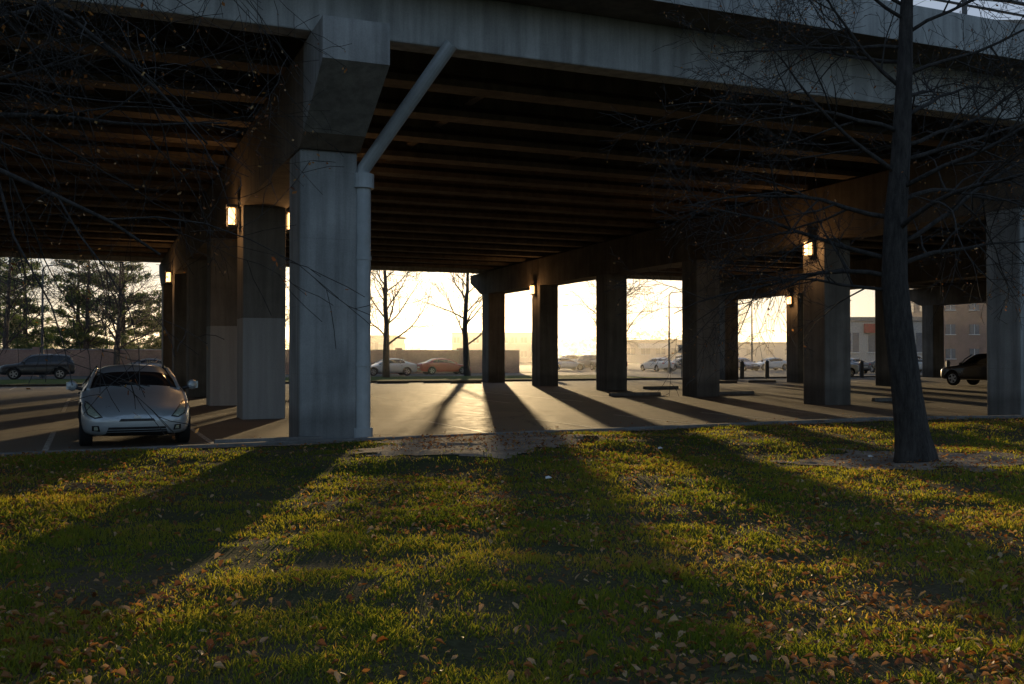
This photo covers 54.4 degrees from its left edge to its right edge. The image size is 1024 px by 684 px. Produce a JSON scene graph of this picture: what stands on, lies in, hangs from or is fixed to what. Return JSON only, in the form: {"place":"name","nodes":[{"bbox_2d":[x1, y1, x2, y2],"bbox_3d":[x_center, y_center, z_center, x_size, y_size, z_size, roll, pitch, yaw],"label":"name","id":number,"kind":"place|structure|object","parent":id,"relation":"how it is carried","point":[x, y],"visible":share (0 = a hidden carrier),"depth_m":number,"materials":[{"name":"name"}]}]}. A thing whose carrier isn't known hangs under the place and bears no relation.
{"place":"outdoors","nodes":[
{"label":"outdoors","id":0,"kind":"place"},
{"bbox_2d":[0,375,664,384],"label":"grass verge","id":1,"kind":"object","parent":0,"point":[81,381],"depth_m":68.38,"materials":[{"name":"green plant"}]},
{"bbox_2d":[371,270,450,376],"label":"bare tree","id":2,"kind":"object","parent":1,"relation":"on","point":[386,344],"visible":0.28,"depth_m":71.84,"materials":[{"name":"brown plant"}]},
{"bbox_2d":[397,272,517,375],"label":"bare tree","id":3,"kind":"object","parent":1,"relation":"on","point":[466,357],"visible":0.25,"depth_m":77.98,"materials":[{"name":"brown plant"}]},
{"bbox_2d":[0,371,921,379],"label":"road","id":4,"kind":"structure","parent":0,"point":[459,374],"depth_m":85.53,"materials":[{"name":"grey asphalt"}]},
{"bbox_2d":[0,354,74,379],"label":"parked suv","id":5,"kind":"object","parent":4,"relation":"on","point":[25,366],"visible":0.94,"depth_m":67.80,"materials":[{"name":"black paint"}]},
{"bbox_2d":[128,358,161,367],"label":"parked sedan","id":6,"kind":"object","parent":4,"relation":"on","point":[146,361],"visible":0.12,"depth_m":78.16,"materials":[{"name":"grey paint"}]},
{"bbox_2d":[371,358,416,375],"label":"parked sedan","id":7,"kind":"object","parent":4,"relation":"on","point":[401,367],"visible":0.65,"depth_m":80.51,"materials":[{"name":"silver metal"}]},
{"bbox_2d":[417,358,470,374],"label":"parked sedan","id":8,"kind":"object","parent":4,"relation":"on","point":[432,366],"visible":0.87,"depth_m":85.59,"materials":[{"name":"red paint"}]},
{"bbox_2d":[452,334,531,361],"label":"building","id":9,"kind":"structure","parent":0,"point":[518,345],"depth_m":265.02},
{"bbox_2d":[451,332,531,333],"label":"roof parapet","id":10,"kind":"structure","parent":9,"relation":"attached to","point":[505,332],"depth_m":264.81,"materials":[{"name":"beige concrete"}]},
{"bbox_2d":[454,337,531,356],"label":"windows","id":11,"kind":"structure","parent":9,"relation":"attached to","point":[513,340],"depth_m":264.95,"materials":[{"name":"grey glass"}]},
{"bbox_2d":[0,377,986,451],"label":"parking lot","id":12,"kind":"structure","parent":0,"point":[33,418],"depth_m":29.58,"materials":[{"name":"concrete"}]},
{"bbox_2d":[66,364,197,445],"bbox_3d":[-7.396,1.153,19.384,2.321,1.425,4.716,0,-1,-23],"label":"silver coupe car","id":13,"kind":"object","parent":12,"relation":"on","point":[165,397],"visible":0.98,"depth_m":17.78,"materials":[{"name":"paint"}]},
{"bbox_2d":[214,436,322,443],"bbox_3d":[-4.339,1.777,17.803,1.900,0.130,0.193,0,-1,-23],"label":"wheel stop","id":14,"kind":"object","parent":12,"relation":"on","point":[237,440],"visible":0.5,"depth_m":17.70,"materials":[{"name":"concrete"}]},
{"bbox_2d":[377,381,408,382],"bbox_3d":[-6.904,2.326,57.883,1.900,0.130,0.193,0,-1,-23],"label":"wheel stop","id":15,"kind":"object","parent":12,"relation":"on","point":[392,381],"visible":0.96,"depth_m":57.79,"materials":[{"name":"concrete"}]},
{"bbox_2d":[423,380,453,382],"bbox_3d":[-4.327,2.341,58.977,1.900,0.130,0.193,0,-1,-23],"label":"wheel stop","id":16,"kind":"object","parent":12,"relation":"on","point":[438,381],"visible":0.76,"depth_m":58.88,"materials":[{"name":"concrete"}]},
{"bbox_2d":[450,381,481,382],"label":"wheel stop","id":17,"kind":"object","parent":12,"relation":"on","point":[465,381],"visible":0.93,"depth_m":58.06,"materials":[{"name":"concrete"}]},
{"bbox_2d":[9,377,986,450],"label":"parking bay lines","id":18,"kind":"object","parent":12,"relation":"on","point":[46,447],"visible":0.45,"depth_m":26.11,"materials":[{"name":"white paint"}]},
{"bbox_2d":[34,412,969,450],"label":"leaf litter","id":19,"kind":"object","parent":12,"relation":"on","point":[557,426],"visible":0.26,"depth_m":22.55,"materials":[{"name":"brown plant"}]},
{"bbox_2d":[609,392,660,395],"bbox_3d":[4.916,2.078,39.762,2.300,0.130,0.193,0,-1,-23],"label":"wheel stop","id":20,"kind":"object","parent":12,"relation":"on","point":[635,394],"visible":0.99,"depth_m":39.68,"materials":[{"name":"concrete"}]},
{"bbox_2d":[643,386,678,388],"bbox_3d":[7.177,2.191,48.000,1.900,0.130,0.193,0,-1,-23],"label":"wheel stop","id":21,"kind":"object","parent":12,"relation":"on","point":[659,387],"visible":0.95,"depth_m":47.90,"materials":[{"name":"concrete"}]},
{"bbox_2d":[720,380,736,382],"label":"wheel stop","id":22,"kind":"object","parent":12,"relation":"on","point":[734,381],"visible":0.56,"depth_m":58.54,"materials":[{"name":"concrete"}]},
{"bbox_2d":[720,391,754,394],"bbox_3d":[8.977,2.094,40.943,2.300,0.130,0.193,0,-1,-23],"label":"wheel stop","id":23,"kind":"object","parent":12,"relation":"on","point":[734,392],"visible":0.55,"depth_m":40.94,"materials":[{"name":"concrete"}]},
{"bbox_2d":[740,361,743,378],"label":"bollard","id":24,"kind":"object","parent":12,"relation":"on","point":[741,369],"visible":0.79,"depth_m":68.27,"materials":[{"name":"metal"}]},
{"bbox_2d":[748,380,775,382],"bbox_3d":[14.977,2.349,59.566,1.900,0.130,0.193,0,-1,-23],"label":"wheel stop","id":25,"kind":"object","parent":12,"relation":"on","point":[751,381],"visible":0.94,"depth_m":59.43,"materials":[{"name":"concrete"}]},
{"bbox_2d":[765,361,768,378],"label":"bollard","id":26,"kind":"object","parent":12,"relation":"on","point":[766,369],"visible":0.79,"depth_m":69.09,"materials":[{"name":"metal"}]},
{"bbox_2d":[859,361,863,377],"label":"bollard","id":27,"kind":"object","parent":12,"relation":"on","point":[861,366],"visible":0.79,"depth_m":72.39,"materials":[{"name":"metal"}]},
{"bbox_2d":[872,397,891,401],"bbox_3d":[13.447,2.013,35.019,1.900,0.130,0.193,0,-1,-23],"label":"wheel stop","id":28,"kind":"object","parent":12,"relation":"on","point":[881,399],"visible":0.45,"depth_m":34.69,"materials":[{"name":"concrete"}]},
{"bbox_2d":[941,353,986,384],"bbox_3d":[25.200,1.453,52.785,2.240,1.740,4.736,0,-1,-29],"label":"parked suv","id":29,"kind":"object","parent":12,"relation":"on","point":[972,370],"visible":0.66,"depth_m":52.87,"materials":[{"name":"black paint"}]},
{"bbox_2d":[0,417,1023,683],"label":"lawn","id":30,"kind":"structure","parent":0,"point":[464,646],"depth_m":7.28,"materials":[{"name":"plant"}]},
{"bbox_2d":[0,0,376,438],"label":"bare tree","id":31,"kind":"object","parent":30,"relation":"on","point":[54,13],"visible":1,"depth_m":9.54,"materials":[{"name":"brown plant"}]},
{"bbox_2d":[0,416,1023,683],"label":"fallen leaves","id":32,"kind":"object","parent":30,"relation":"on","point":[948,668],"visible":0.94,"depth_m":6.79,"materials":[{"name":"brown plant"}]},
{"bbox_2d":[597,0,1023,462],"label":"bare tree","id":33,"kind":"object","parent":30,"relation":"on","point":[914,440],"visible":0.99,"depth_m":14.62,"materials":[{"name":"brown plant"}]},
{"bbox_2d":[1,0,1023,355],"label":"sky","id":34,"kind":"structure","parent":0,"point":[862,304],"materials":[{"name":"white"}]},
{"bbox_2d":[5,417,1023,471],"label":"bare dirt path","id":35,"kind":"structure","parent":0,"point":[500,452],"depth_m":15.29,"materials":[{"name":"brown soil"}]},
{"bbox_2d":[519,362,921,377],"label":"parking lot","id":36,"kind":"structure","parent":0,"point":[527,367],"depth_m":109.22,"materials":[{"name":"grey asphalt"}]},
{"bbox_2d":[559,355,580,361],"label":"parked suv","id":37,"kind":"object","parent":36,"relation":"on","point":[574,357],"visible":0.11,"depth_m":134.49,"materials":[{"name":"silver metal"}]},
{"bbox_2d":[558,358,585,369],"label":"parked sedan","id":38,"kind":"object","parent":36,"relation":"on","point":[568,363],"visible":0.64,"depth_m":111.27,"materials":[{"name":"silver metal"}]},
{"bbox_2d":[577,355,595,369],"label":"parked suv","id":39,"kind":"object","parent":36,"relation":"on","point":[588,361],"visible":0.53,"depth_m":111.28,"materials":[{"name":"white paint"}]},
{"bbox_2d":[589,307,638,345],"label":"bare tree","id":40,"kind":"object","parent":36,"relation":"on","point":[627,335],"visible":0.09,"depth_m":140.19,"materials":[{"name":"brown plant"}]},
{"bbox_2d":[627,340,681,362],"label":"retail store","id":41,"kind":"structure","parent":36,"relation":"on","point":[644,350],"depth_m":214.96,"materials":[{"name":"beige paint"}]},
{"bbox_2d":[627,348,679,354],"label":"windows","id":42,"kind":"structure","parent":41,"relation":"in","point":[630,351],"depth_m":214.93,"materials":[{"name":"grey glass"}]},
{"bbox_2d":[640,358,673,370],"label":"parked sedan","id":43,"kind":"object","parent":36,"relation":"on","point":[661,365],"visible":0.91,"depth_m":102.65,"materials":[{"name":"white paint"}]},
{"bbox_2d":[665,358,680,370],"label":"parked sedan","id":44,"kind":"object","parent":36,"relation":"on","point":[677,363],"visible":0.21,"depth_m":106.92,"materials":[{"name":"grey paint"}]},
{"bbox_2d":[678,344,681,377],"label":"traffic sign","id":45,"kind":"object","parent":36,"relation":"on","point":[680,346],"visible":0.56,"depth_m":73.95,"materials":[{"name":"metal"}]},
{"bbox_2d":[738,300,758,349],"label":"bare tree","id":46,"kind":"object","parent":36,"relation":"on","point":[741,321],"visible":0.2,"depth_m":150.26,"materials":[{"name":"brown plant"}]},
{"bbox_2d":[738,358,760,370],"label":"parked sedan","id":47,"kind":"object","parent":36,"relation":"on","point":[749,364],"visible":0.52,"depth_m":106.26,"materials":[{"name":"white paint"}]},
{"bbox_2d":[757,358,786,369],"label":"parked sedan","id":48,"kind":"object","parent":36,"relation":"on","point":[774,364],"visible":0.61,"depth_m":111.39,"materials":[{"name":"white paint"}]},
{"bbox_2d":[851,363,858,375],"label":"parked sedan","id":49,"kind":"object","parent":36,"relation":"on","point":[854,368],"visible":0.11,"depth_m":75.87,"materials":[{"name":"silver metal"}]},
{"bbox_2d":[850,358,870,372],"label":"parked sedan","id":50,"kind":"object","parent":36,"relation":"on","point":[867,366],"visible":0.22,"depth_m":90.12,"materials":[{"name":"grey paint"}]},
{"bbox_2d":[868,360,874,371],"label":"parked sedan","id":51,"kind":"object","parent":36,"relation":"on","point":[872,366],"visible":0.11,"depth_m":95.84,"materials":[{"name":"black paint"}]},
{"bbox_2d":[850,317,921,361],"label":"retail store","id":52,"kind":"structure","parent":36,"relation":"on","point":[862,338],"depth_m":119.98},
{"bbox_2d":[850,333,921,351],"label":"windows","id":53,"kind":"structure","parent":52,"relation":"in","point":[854,338],"depth_m":119.92,"materials":[{"name":"grey glass"}]},
{"bbox_2d":[918,358,921,371],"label":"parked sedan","id":54,"kind":"object","parent":36,"relation":"on","point":[920,364],"visible":0.06,"depth_m":98.19,"materials":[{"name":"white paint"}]},
{"bbox_2d":[738,344,786,361],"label":"walls","id":55,"kind":"structure","parent":0,"point":[779,350],"depth_m":254.99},
{"bbox_2d":[738,342,786,343],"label":"roof parapet","id":56,"kind":"structure","parent":55,"relation":"on","point":[766,343],"depth_m":254.77,"materials":[{"name":"beige concrete"}]},
{"bbox_2d":[747,349,786,354],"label":"windows","id":57,"kind":"structure","parent":55,"relation":"attached to","point":[768,352],"depth_m":254.91,"materials":[{"name":"grey glass"}]},
{"bbox_2d":[909,289,986,366],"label":"apartment building","id":58,"kind":"structure","parent":0,"point":[962,341],"depth_m":140.03,"materials":[{"name":"red brick"}]},
{"bbox_2d":[911,303,978,357],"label":"windows","id":59,"kind":"structure","parent":58,"relation":"attached to","point":[950,353],"depth_m":139.96,"materials":[{"name":"grey glass"}]},
{"bbox_2d":[945,303,979,354],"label":"window frames","id":60,"kind":"structure","parent":59,"relation":"attached to","point":[974,324],"depth_m":139.91,"materials":[{"name":"grey metal"}]},
{"bbox_2d":[1000,20,1023,24],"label":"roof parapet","id":61,"kind":"structure","parent":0,"point":[1021,21],"depth_m":140.38,"materials":[{"name":"grey concrete"}]},
{"label":"ground","id":62,"kind":"structure","parent":0,"visible":0},
{"bbox_2d":[0,257,56,348],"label":"pine tree","id":63,"kind":"object","parent":62,"relation":"on","point":[1,304],"visible":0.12,"depth_m":91.23,"materials":[{"name":"green plant"}]},
{"bbox_2d":[0,258,68,348],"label":"pine tree","id":64,"kind":"object","parent":62,"relation":"on","point":[25,343],"visible":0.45,"depth_m":87.32,"materials":[{"name":"green plant"}]},
{"bbox_2d":[0,258,69,348],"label":"bare tree","id":65,"kind":"object","parent":62,"relation":"on","point":[5,327],"visible":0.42,"depth_m":79.93,"materials":[{"name":"brown plant"}]},
{"bbox_2d":[39,263,73,377],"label":"street lamp","id":66,"kind":"object","parent":62,"relation":"on","point":[42,332],"visible":0.69,"depth_m":70.99,"materials":[{"name":"metal"}]},
{"bbox_2d":[34,259,114,348],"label":"pine tree","id":67,"kind":"object","parent":62,"relation":"on","point":[54,331],"visible":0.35,"depth_m":85.21,"materials":[{"name":"green plant"}]},
{"bbox_2d":[37,259,151,348],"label":"bare tree","id":68,"kind":"object","parent":62,"relation":"on","point":[87,289],"visible":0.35,"depth_m":83.43,"materials":[{"name":"brown plant"}]},
{"bbox_2d":[55,261,161,348],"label":"pine tree","id":69,"kind":"object","parent":62,"relation":"on","point":[127,334],"visible":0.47,"depth_m":85.33,"materials":[{"name":"green plant"}]},
{"bbox_2d":[80,261,161,364],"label":"bare tree","id":70,"kind":"object","parent":62,"relation":"on","point":[118,329],"visible":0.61,"depth_m":78.02,"materials":[{"name":"brown plant"}]},
{"bbox_2d":[141,289,161,348],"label":"pine tree","id":71,"kind":"object","parent":62,"relation":"on","point":[158,343],"visible":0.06,"depth_m":86.89,"materials":[{"name":"green plant"}]},
{"bbox_2d":[32,347,463,375],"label":"piers","id":72,"kind":"structure","parent":62,"relation":"on","point":[35,350],"depth_m":91.00,"materials":[{"name":"brick"}]},
{"bbox_2d":[0,350,518,376],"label":"brick boundary wall","id":73,"kind":"structure","parent":62,"relation":"on","point":[414,357],"depth_m":82.62,"materials":[{"name":"brown brick"}]},
{"bbox_2d":[0,349,519,350],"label":"coping","id":74,"kind":"object","parent":73,"relation":"on","point":[285,349],"visible":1,"depth_m":82.64,"materials":[{"name":"concrete"}]},
{"bbox_2d":[285,268,288,345],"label":"bare tree","id":75,"kind":"object","parent":62,"relation":"on","point":[287,318],"visible":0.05,"depth_m":75.49,"materials":[{"name":"brown plant"}]},
{"bbox_2d":[10,327,681,356],"bbox_3d":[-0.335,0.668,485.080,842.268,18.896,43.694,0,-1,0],"label":"distant treeline","id":76,"kind":"object","parent":62,"relation":"on","point":[572,344],"visible":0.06,"depth_m":480.09,"materials":[{"name":"green plant"}]},
{"bbox_2d":[371,338,404,349],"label":"walls","id":77,"kind":"structure","parent":62,"relation":"on","point":[398,343],"depth_m":240.03,"materials":[{"name":"beige paint"}]},
{"bbox_2d":[371,342,392,349],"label":"windows","id":78,"kind":"structure","parent":77,"relation":"attached to","point":[374,345],"depth_m":239.93,"materials":[{"name":"grey glass"}]},
{"bbox_2d":[371,335,405,337],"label":"roof parapet","id":79,"kind":"structure","parent":77,"relation":"on","point":[382,336],"depth_m":239.79,"materials":[{"name":"beige concrete"}]},
{"bbox_2d":[0,375,921,386],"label":"kerb","id":80,"kind":"structure","parent":62,"relation":"on","point":[14,385],"depth_m":62.42,"materials":[{"name":"concrete"}]},
{"bbox_2d":[0,0,1023,438],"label":"highway overpass","id":81,"kind":"object","parent":62,"relation":"on","point":[496,172],"visible":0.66,"depth_m":25.59,"materials":[{"name":"concrete"}]},
{"bbox_2d":[165,270,171,282],"bbox_3d":[-15.763,-2.991,45.721,0.290,0.565,0.300,0,-1,-23],"label":"wall lamp","id":82,"kind":"object","parent":81,"relation":"attached to","point":[169,278],"visible":0.98,"depth_m":45.64,"materials":[{"name":"glass"}]},
{"bbox_2d":[226,204,238,227],"bbox_3d":[-7.148,-3.220,25.425,0.290,0.565,0.300,0,-1,-23],"label":"wall lamp","id":83,"kind":"object","parent":81,"relation":"attached to","point":[231,213],"visible":0.91,"depth_m":25.34,"materials":[{"name":"glass"}]},
{"bbox_2d":[286,209,289,231],"bbox_3d":[-5.795,-3.162,25.999,0.290,0.565,0.300,0,-1,-23],"label":"wall lamp","id":84,"kind":"object","parent":81,"relation":"attached to","point":[287,217],"visible":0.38,"depth_m":25.85,"materials":[{"name":"glass"}]},
{"bbox_2d":[354,40,456,437],"bbox_3d":[-2.000,-1.829,18.485,2.167,7.364,0.426,0,-1,20],"label":"drain downpipe","id":85,"kind":"object","parent":81,"relation":"attached to","point":[363,180],"visible":0.84,"depth_m":18.61,"materials":[{"name":"grey metal"}]},
{"bbox_2d":[529,284,535,294],"bbox_3d":[1.082,-2.793,52.869,0.290,0.565,0.300,0,-1,-23],"label":"wall lamp","id":86,"kind":"object","parent":81,"relation":"attached to","point":[532,289],"visible":1,"depth_m":52.80,"materials":[{"name":"glass"}]},
{"bbox_2d":[786,295,791,304],"bbox_3d":[16.546,-2.504,59.429,0.290,0.565,0.300,0,-1,-23],"label":"wall lamp","id":87,"kind":"object","parent":81,"relation":"attached to","point":[790,300],"visible":0.66,"depth_m":59.34,"materials":[{"name":"glass"}]},
{"bbox_2d":[802,239,813,256],"bbox_3d":[9.697,-3.071,32.574,0.290,0.565,0.300,0,-1,-23],"label":"wall lamp","id":88,"kind":"object","parent":81,"relation":"attached to","point":[809,250],"visible":0.44,"depth_m":32.49,"materials":[{"name":"glass"}]},
{"bbox_2d":[0,415,1023,455],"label":"kerb","id":89,"kind":"structure","parent":62,"relation":"on","point":[287,442],"depth_m":19.14,"materials":[{"name":"concrete"}]},
{"bbox_2d":[561,279,659,343],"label":"bare tree","id":90,"kind":"object","parent":62,"relation":"on","point":[592,293],"visible":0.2,"depth_m":87.89,"materials":[{"name":"brown plant"}]},
{"bbox_2d":[667,291,679,372],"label":"street lamp","id":91,"kind":"object","parent":62,"relation":"on","point":[668,369],"visible":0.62,"depth_m":94.96,"materials":[{"name":"metal"}]},
{"bbox_2d":[750,297,771,369],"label":"street lamp","id":92,"kind":"object","parent":62,"relation":"on","point":[752,333],"visible":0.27,"depth_m":111.96,"materials":[{"name":"metal"}]}
]}

